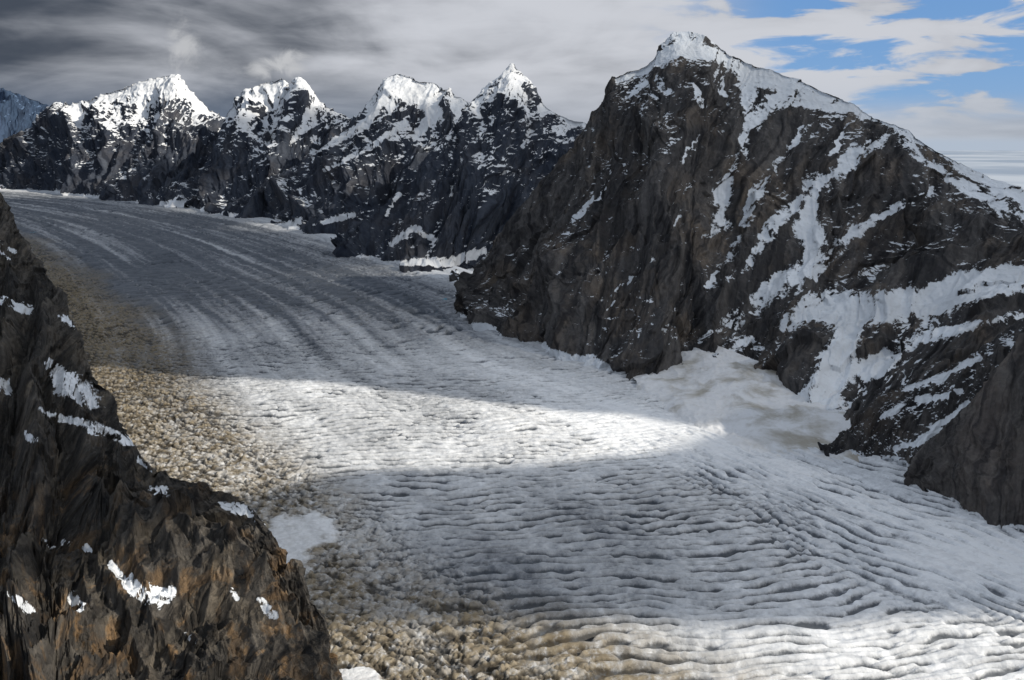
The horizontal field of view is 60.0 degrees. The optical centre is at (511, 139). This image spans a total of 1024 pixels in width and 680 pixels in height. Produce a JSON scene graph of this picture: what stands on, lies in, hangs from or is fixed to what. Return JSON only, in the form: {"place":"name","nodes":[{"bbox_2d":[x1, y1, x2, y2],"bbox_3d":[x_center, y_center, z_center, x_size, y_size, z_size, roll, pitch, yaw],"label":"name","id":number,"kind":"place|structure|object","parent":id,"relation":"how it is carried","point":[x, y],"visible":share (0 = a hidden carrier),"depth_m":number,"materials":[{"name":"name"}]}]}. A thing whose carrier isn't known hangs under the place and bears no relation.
{"place":"outdoors","nodes":[
{"label":"outdoors","id":0,"kind":"place"},
{"bbox_2d":[0,88,48,142],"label":"distant mountain","id":1,"kind":"structure","parent":0,"point":[18,112],"depth_m":290.42,"materials":[{"name":"stone"}]},
{"bbox_2d":[0,74,224,207],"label":"snowy peak","id":2,"kind":"structure","parent":0,"point":[149,141],"depth_m":168.08,"materials":[{"name":"grey stone"}]},
{"bbox_2d":[0,193,342,679],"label":"foreground cliff","id":3,"kind":"structure","parent":0,"point":[121,558],"depth_m":14.65,"materials":[{"name":"stone"}]},
{"bbox_2d":[163,77,351,217],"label":"snowy peak","id":4,"kind":"structure","parent":0,"point":[267,129],"depth_m":135.63,"materials":[{"name":"grey stone"}]},
{"bbox_2d":[223,73,468,233],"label":"snowy peak","id":5,"kind":"structure","parent":0,"point":[381,145],"depth_m":107.65,"materials":[{"name":"grey stone"}]},
{"bbox_2d":[330,63,585,272],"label":"snowy peak","id":6,"kind":"structure","parent":0,"point":[486,165],"depth_m":79.32,"materials":[{"name":"grey stone"}]},
{"bbox_2d":[0,189,1023,679],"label":"glacier","id":7,"kind":"object","parent":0,"point":[418,475],"visible":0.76,"depth_m":25.41,"materials":[{"name":"white ice"}]},
{"bbox_2d":[633,346,859,462],"bbox_3d":[9.101,9.694,33.698,8.396,1.228,12.231,0,0,0],"label":"avalanche snow fan","id":8,"kind":"object","parent":7,"relation":"on","point":[738,400],"visible":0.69,"depth_m":32.79},
{"bbox_2d":[0,0,1023,150],"label":"sky","id":9,"kind":"structure","parent":0,"point":[948,73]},
{"bbox_2d":[449,31,1023,425],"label":"granite peak","id":10,"kind":"structure","parent":0,"point":[692,190],"depth_m":44.20,"materials":[{"name":"grey stone"}]},
{"bbox_2d":[936,151,1023,189],"bbox_3d":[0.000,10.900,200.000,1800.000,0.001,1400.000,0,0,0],"label":"ground","id":11,"kind":"structure","parent":0,"point":[1007,167],"depth_m":426.55,"materials":[{"name":"white snow"}]},
{"bbox_2d":[817,318,1023,468],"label":"rock ridge","id":12,"kind":"object","parent":11,"relation":"on","point":[901,426],"visible":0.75,"depth_m":28.97,"materials":[{"name":"stone"}]},
{"bbox_2d":[903,332,1023,531],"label":"granite wall","id":13,"kind":"structure","parent":11,"relation":"on","point":[969,458],"depth_m":24.96,"materials":[{"name":"grey stone"}]}
]}

